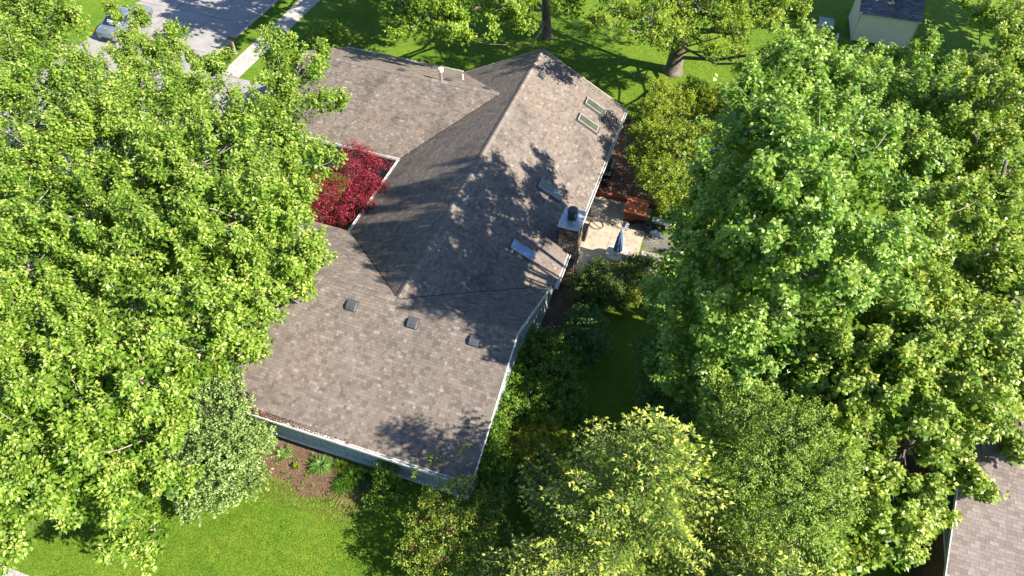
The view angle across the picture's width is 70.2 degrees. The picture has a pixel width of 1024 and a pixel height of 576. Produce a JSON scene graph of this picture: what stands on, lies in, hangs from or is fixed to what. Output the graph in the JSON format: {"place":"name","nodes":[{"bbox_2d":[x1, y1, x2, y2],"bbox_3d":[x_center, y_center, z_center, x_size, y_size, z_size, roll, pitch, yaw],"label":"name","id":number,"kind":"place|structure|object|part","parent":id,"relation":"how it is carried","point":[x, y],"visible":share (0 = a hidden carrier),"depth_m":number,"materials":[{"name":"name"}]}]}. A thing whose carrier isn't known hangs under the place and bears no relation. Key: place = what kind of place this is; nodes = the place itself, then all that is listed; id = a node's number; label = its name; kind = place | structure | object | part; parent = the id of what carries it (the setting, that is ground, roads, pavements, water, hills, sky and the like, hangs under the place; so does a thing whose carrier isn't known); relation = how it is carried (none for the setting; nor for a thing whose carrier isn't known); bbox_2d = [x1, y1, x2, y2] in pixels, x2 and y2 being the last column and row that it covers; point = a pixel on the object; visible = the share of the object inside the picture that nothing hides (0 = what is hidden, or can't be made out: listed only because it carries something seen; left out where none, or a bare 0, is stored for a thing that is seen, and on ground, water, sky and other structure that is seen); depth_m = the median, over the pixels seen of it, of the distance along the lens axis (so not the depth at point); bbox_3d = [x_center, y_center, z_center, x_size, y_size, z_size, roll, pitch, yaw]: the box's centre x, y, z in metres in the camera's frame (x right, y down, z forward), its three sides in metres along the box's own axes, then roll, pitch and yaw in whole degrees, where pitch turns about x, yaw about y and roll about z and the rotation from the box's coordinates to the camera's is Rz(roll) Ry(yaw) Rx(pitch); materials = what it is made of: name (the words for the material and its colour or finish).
{"place":"outdoors","nodes":[
{"label":"outdoors","id":0,"kind":"place"},
{"bbox_2d":[0,564,29,575],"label":"path","id":1,"kind":"structure","parent":0,"point":[14,572],"depth_m":28.50,"materials":[{"name":"concrete"}]},
{"bbox_2d":[2,138,167,278],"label":"sidewalk","id":2,"kind":"structure","parent":0,"point":[71,220],"depth_m":39.51,"materials":[{"name":"concrete"}]},
{"bbox_2d":[0,0,274,228],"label":"street","id":3,"kind":"structure","parent":0,"point":[212,22],"depth_m":55.69,"materials":[{"name":"grey asphalt"}]},
{"bbox_2d":[95,4,152,41],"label":"parked car","id":4,"kind":"object","parent":3,"relation":"on","point":[101,32],"visible":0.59,"depth_m":53.32,"materials":[{"name":"silver metal"}]},
{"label":"rear window","id":5,"kind":"part","parent":4,"relation":"part of","materials":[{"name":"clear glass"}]},
{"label":"side window","id":6,"kind":"part","parent":4,"relation":"part of","materials":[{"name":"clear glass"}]},
{"bbox_2d":[158,72,285,150],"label":"driveway","id":7,"kind":"structure","parent":0,"point":[261,88],"depth_m":50.06,"materials":[{"name":"concrete"}]},
{"bbox_2d":[222,0,319,77],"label":"sidewalk","id":8,"kind":"structure","parent":0,"point":[242,63],"depth_m":54.43,"materials":[{"name":"concrete"}]},
{"bbox_2d":[329,473,354,496],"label":"ornamental grass","id":9,"kind":"object","parent":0,"point":[341,486],"depth_m":30.90,"materials":[{"name":"green plant"}]},
{"bbox_2d":[0,0,1023,575],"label":"lawn","id":10,"kind":"structure","parent":0,"point":[948,18],"depth_m":35.09,"materials":[{"name":"green plant"}]},
{"bbox_2d":[0,307,205,575],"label":"maple tree","id":11,"kind":"object","parent":10,"relation":"on","point":[101,476],"visible":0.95,"depth_m":23.57,"materials":[{"name":"green plant"}]},
{"bbox_2d":[0,0,220,203],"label":"maple tree","id":12,"kind":"object","parent":10,"relation":"on","point":[24,24],"visible":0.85,"depth_m":34.56,"materials":[{"name":"green plant"}]},
{"bbox_2d":[0,131,288,480],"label":"maple tree","id":13,"kind":"object","parent":10,"relation":"on","point":[55,235],"visible":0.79,"depth_m":26.83,"materials":[{"name":"green plant"}]},
{"bbox_2d":[15,0,278,230],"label":"kerb","id":14,"kind":"structure","parent":10,"relation":"on","point":[254,20],"depth_m":55.54,"materials":[{"name":"concrete"}]},
{"bbox_2d":[75,21,351,308],"bbox_3d":[-13.133,-5.002,34.917,10.962,11.922,18.844,-3,49,-4],"label":"maple tree","id":15,"kind":"object","parent":10,"relation":"on","point":[194,192],"visible":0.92,"depth_m":30.23,"materials":[{"name":"green plant"}]},
{"bbox_2d":[157,367,279,526],"bbox_3d":[-12.121,6.284,30.210,5.302,4.268,6.842,15,50,11],"label":"viburnum","id":16,"kind":"object","parent":10,"relation":"on","point":[209,434],"visible":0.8,"depth_m":29.33,"materials":[{"name":"green plant"}]},
{"bbox_2d":[221,36,237,54],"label":"mailbox","id":17,"kind":"object","parent":10,"relation":"on","point":[231,40],"visible":0.97,"depth_m":52.39,"materials":[{"name":"white wood"}]},
{"bbox_2d":[229,441,361,525],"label":"dry grass","id":18,"kind":"structure","parent":10,"relation":"on","point":[302,487],"depth_m":31.10,"materials":[{"name":"plant"}]},
{"bbox_2d":[230,438,404,519],"bbox_3d":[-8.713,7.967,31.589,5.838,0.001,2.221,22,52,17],"label":"mulch bed","id":19,"kind":"object","parent":10,"relation":"on","point":[306,451],"visible":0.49,"depth_m":31.58,"materials":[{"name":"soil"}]},
{"bbox_2d":[277,444,294,462],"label":"leafy perennial","id":20,"kind":"object","parent":19,"relation":"on","point":[284,453],"visible":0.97,"depth_m":31.90,"materials":[{"name":"green plant"}]},
{"bbox_2d":[292,462,298,469],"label":"ornamental grass","id":21,"kind":"object","parent":19,"relation":"on","point":[296,464],"depth_m":31.58,"materials":[{"name":"green plant"}]},
{"bbox_2d":[267,444,366,508],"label":"weeds","id":22,"kind":"object","parent":19,"relation":"on","point":[311,474],"visible":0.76,"depth_m":31.45,"materials":[{"name":"green plant"}]},
{"bbox_2d":[309,453,334,475],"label":"leafy perennial","id":23,"kind":"object","parent":19,"relation":"on","point":[322,465],"visible":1,"depth_m":31.50,"materials":[{"name":"green plant"}]},
{"bbox_2d":[332,457,347,475],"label":"ornamental grass","id":24,"kind":"object","parent":19,"relation":"on","point":[340,465],"depth_m":31.46,"materials":[{"name":"green plant"}]},
{"bbox_2d":[339,464,363,488],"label":"ornamental grass","id":25,"kind":"object","parent":19,"relation":"on","point":[349,476],"depth_m":30.97,"materials":[{"name":"green plant"}]},
{"bbox_2d":[355,466,375,487],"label":"ornamental grass","id":26,"kind":"object","parent":19,"relation":"on","point":[366,477],"depth_m":31.06,"materials":[{"name":"green plant"}]},
{"bbox_2d":[308,17,355,45],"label":"young tree","id":27,"kind":"object","parent":10,"relation":"on","point":[328,35],"visible":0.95,"depth_m":52.24,"materials":[{"name":"green plant"}]},
{"bbox_2d":[293,140,393,228],"bbox_3d":[-9.248,-4.777,40.056,6.719,4.020,5.521,-36,59,-28],"label":"red maple","id":28,"kind":"object","parent":10,"relation":"on","point":[353,184],"visible":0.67,"depth_m":39.31,"materials":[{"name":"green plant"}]},
{"bbox_2d":[324,488,366,521],"bbox_3d":[-7.025,8.971,30.683,1.924,0.084,1.230,15,50,11],"label":"straw","id":29,"kind":"object","parent":10,"relation":"on","point":[356,497],"visible":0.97,"depth_m":30.71,"materials":[{"name":"beige plant"}]},
{"bbox_2d":[360,459,416,516],"bbox_3d":[-5.038,8.268,30.379,2.245,1.688,2.474,15,50,11],"label":"shrub","id":30,"kind":"object","parent":10,"relation":"on","point":[396,496],"visible":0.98,"depth_m":30.22,"materials":[{"name":"green plant"}]},
{"bbox_2d":[167,46,627,499],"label":"house","id":31,"kind":"structure","parent":10,"relation":"on","point":[449,272],"depth_m":34.24,"materials":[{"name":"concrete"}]},
{"bbox_2d":[384,439,510,575],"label":"crabapple tree","id":32,"kind":"object","parent":10,"relation":"on","point":[442,520],"visible":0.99,"depth_m":27.46,"materials":[{"name":"green plant"}]},
{"bbox_2d":[377,0,585,51],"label":"shade tree","id":33,"kind":"object","parent":10,"relation":"on","point":[513,10],"visible":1,"depth_m":43.61,"materials":[{"name":"green plant"}]},
{"bbox_2d":[475,417,509,484],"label":"climbing vine","id":34,"kind":"object","parent":10,"relation":"on","point":[483,465],"visible":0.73,"depth_m":29.77,"materials":[{"name":"green plant"}]},
{"bbox_2d":[479,436,558,515],"bbox_3d":[-0.121,7.836,30.440,4.022,2.354,3.856,15,50,11],"label":"corner shrub","id":35,"kind":"object","parent":10,"relation":"on","point":[503,482],"visible":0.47,"depth_m":29.86,"materials":[{"name":"green plant"}]},
{"bbox_2d":[448,519,592,575],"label":"spruce tree","id":36,"kind":"object","parent":10,"relation":"on","point":[527,572],"visible":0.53,"depth_m":26.18,"materials":[{"name":"green plant"}]},
{"bbox_2d":[502,408,572,472],"bbox_3d":[1.022,6.610,31.666,3.258,2.156,3.138,-3,49,-4],"label":"cypress shrub","id":37,"kind":"object","parent":10,"relation":"on","point":[541,431],"visible":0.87,"depth_m":31.17,"materials":[{"name":"green plant"}]},
{"bbox_2d":[483,322,592,460],"bbox_3d":[1.159,4.838,32.488,5.129,3.244,7.834,15,50,11],"label":"broad shrub","id":38,"kind":"object","parent":10,"relation":"on","point":[552,393],"visible":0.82,"depth_m":32.41,"materials":[{"name":"green plant"}]},
{"bbox_2d":[521,285,581,388],"bbox_3d":[1.998,2.349,36.743,1.640,0.001,6.750,15,50,11],"label":"rock bed","id":39,"kind":"object","parent":10,"relation":"on","point":[566,301],"depth_m":37.73,"materials":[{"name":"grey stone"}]},
{"bbox_2d":[559,300,613,370],"bbox_3d":[3.626,2.394,35.260,2.984,2.360,3.485,15,50,11],"label":"round shrub","id":40,"kind":"object","parent":10,"relation":"on","point":[576,331],"visible":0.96,"depth_m":34.93,"materials":[{"name":"green plant"}]},
{"bbox_2d":[569,254,626,315],"bbox_3d":[4.250,-0.001,37.410,3.151,2.279,3.425,-18,52,-16],"label":"yew shrub","id":41,"kind":"object","parent":10,"relation":"on","point":[591,291],"visible":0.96,"depth_m":36.85,"materials":[{"name":"green plant"}]},
{"bbox_2d":[477,404,757,575],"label":"deciduous tree","id":42,"kind":"object","parent":10,"relation":"on","point":[637,516],"visible":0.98,"depth_m":23.38,"materials":[{"name":"green plant"}]},
{"bbox_2d":[595,120,672,208],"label":"wooden deck","id":43,"kind":"structure","parent":10,"relation":"on","point":[622,187],"depth_m":44.35,"materials":[{"name":"brown wood"}]},
{"bbox_2d":[603,158,616,178],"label":"gas grill","id":44,"kind":"object","parent":43,"relation":"on","point":[609,169],"visible":0.72,"depth_m":43.56,"materials":[{"name":"metal"}]},
{"bbox_2d":[610,251,658,313],"bbox_3d":[6.317,-0.307,37.668,3.267,2.372,3.436,-5,49,-6],"label":"yew shrub","id":45,"kind":"object","parent":10,"relation":"on","point":[631,283],"visible":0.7,"depth_m":37.26,"materials":[{"name":"green plant"}]},
{"bbox_2d":[625,109,657,122],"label":"picket fence","id":46,"kind":"object","parent":10,"relation":"on","point":[633,115],"visible":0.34,"depth_m":47.81,"materials":[{"name":"wood"}]},
{"bbox_2d":[628,330,700,443],"bbox_3d":[7.082,4.376,33.014,4.194,3.287,5.454,15,50,11],"label":"dark shrub","id":47,"kind":"object","parent":10,"relation":"on","point":[686,414],"visible":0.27,"depth_m":32.11,"materials":[{"name":"green plant"}]},
{"bbox_2d":[622,73,743,228],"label":"dogwood tree","id":48,"kind":"object","parent":10,"relation":"on","point":[684,98],"visible":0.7,"depth_m":40.36,"materials":[{"name":"green plant"}]},
{"bbox_2d":[582,0,813,77],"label":"shade tree","id":49,"kind":"object","parent":10,"relation":"on","point":[675,20],"visible":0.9,"depth_m":42.49,"materials":[{"name":"green plant"}]},
{"bbox_2d":[667,514,841,575],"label":"spruce tree","id":50,"kind":"object","parent":10,"relation":"on","point":[760,567],"visible":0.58,"depth_m":24.17,"materials":[{"name":"green plant"}]},
{"bbox_2d":[691,366,870,575],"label":"hemlock tree","id":51,"kind":"object","parent":10,"relation":"on","point":[751,468],"visible":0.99,"depth_m":23.54,"materials":[{"name":"green plant"}]},
{"bbox_2d":[637,18,944,438],"bbox_3d":[10.270,-1.274,28.626,10.054,17.444,14.536,15,50,11],"label":"maple tree","id":52,"kind":"object","parent":10,"relation":"on","point":[787,175],"visible":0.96,"depth_m":22.62,"materials":[{"name":"green plant"}]},
{"bbox_2d":[816,24,824,45],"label":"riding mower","id":53,"kind":"object","parent":10,"relation":"on","point":[819,26],"visible":0.08,"depth_m":55.49,"materials":[{"name":"grey metal"}]},
{"bbox_2d":[818,17,833,32],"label":"wooden crate","id":54,"kind":"object","parent":10,"relation":"on","point":[829,21],"visible":0.69,"depth_m":56.53,"materials":[{"name":"grey wood"}]},
{"bbox_2d":[688,19,974,182],"bbox_3d":[17.315,-9.463,40.742,14.148,10.166,15.863,15,50,11],"label":"maple tree","id":55,"kind":"object","parent":10,"relation":"on","point":[890,83],"visible":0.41,"depth_m":36.75,"materials":[{"name":"green plant"}]},
{"bbox_2d":[848,0,924,48],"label":"garden shed","id":56,"kind":"structure","parent":10,"relation":"on","point":[896,22],"depth_m":54.13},
{"bbox_2d":[752,249,1023,575],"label":"maple tree","id":57,"kind":"object","parent":10,"relation":"on","point":[957,398],"visible":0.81,"depth_m":24.60,"materials":[{"name":"green plant"}]},
{"bbox_2d":[876,0,1023,354],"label":"maple tree","id":58,"kind":"object","parent":10,"relation":"on","point":[985,159],"visible":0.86,"depth_m":31.83,"materials":[{"name":"green plant"}]},
{"bbox_2d":[907,295,1023,575],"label":"neighbour house","id":59,"kind":"structure","parent":10,"relation":"on","point":[985,539],"depth_m":26.30,"materials":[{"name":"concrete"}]},
{"bbox_2d":[581,223,589,241],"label":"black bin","id":60,"kind":"object","parent":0,"point":[585,231],"visible":0.59,"depth_m":40.62,"materials":[{"name":"plastic"}]},
{"bbox_2d":[590,198,604,217],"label":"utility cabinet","id":61,"kind":"object","parent":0,"point":[597,206],"visible":0.92,"depth_m":42.12,"materials":[{"name":"grey metal"}]},
{"bbox_2d":[603,177,610,186],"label":"clay planter","id":62,"kind":"object","parent":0,"point":[606,181],"visible":1,"depth_m":43.58,"materials":[{"name":"ceramic"}]},
{"bbox_2d":[575,196,651,286],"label":"patio","id":63,"kind":"structure","parent":0,"point":[597,242],"depth_m":41.45,"materials":[{"name":"beige concrete"}]},
{"bbox_2d":[588,216,603,228],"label":"garden hose","id":64,"kind":"object","parent":63,"relation":"on","point":[595,224],"visible":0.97,"depth_m":41.96,"materials":[{"name":"rubber"}]},
{"bbox_2d":[611,229,622,262],"bbox_3d":[5.730,-2.262,39.140,0.532,2.490,0.532,15,50,11],"label":"garden umbrella","id":65,"kind":"object","parent":63,"relation":"on","point":[618,246],"visible":0.88,"depth_m":38.88,"materials":[{"name":"blue fabric"}]},
{"bbox_2d":[606,245,628,265],"bbox_3d":[5.713,-1.680,39.810,1.230,0.725,1.230,15,50,11],"label":"glass table","id":66,"kind":"object","parent":63,"relation":"on","point":[610,252],"visible":0.66,"depth_m":39.49,"materials":[{"name":"clear glass"}]},
{"bbox_2d":[623,196,649,221],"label":"pile","id":67,"kind":"object","parent":63,"relation":"on","point":[635,209],"visible":0.98,"depth_m":41.80,"materials":[{"name":"orange paint"}]},
{"bbox_2d":[628,220,660,233],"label":"black tarp","id":68,"kind":"object","parent":63,"relation":"on","point":[646,226],"visible":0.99,"depth_m":41.64,"materials":[{"name":"black plastic"}]},
{"bbox_2d":[636,251,661,275],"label":"garden path","id":69,"kind":"structure","parent":0,"point":[648,257],"depth_m":40.45,"materials":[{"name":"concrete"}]},
{"bbox_2d":[641,232,679,255],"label":"gravel","id":70,"kind":"structure","parent":0,"point":[663,245],"depth_m":41.08,"materials":[{"name":"grey gravel"}]},
{"bbox_2d":[650,230,662,237],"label":"plastic sheet","id":71,"kind":"object","parent":70,"relation":"on","point":[656,233],"visible":1,"depth_m":41.41,"materials":[{"name":"grey plastic"}]},
{"bbox_2d":[652,217,671,230],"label":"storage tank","id":72,"kind":"object","parent":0,"point":[657,220],"visible":0.77,"depth_m":41.75,"materials":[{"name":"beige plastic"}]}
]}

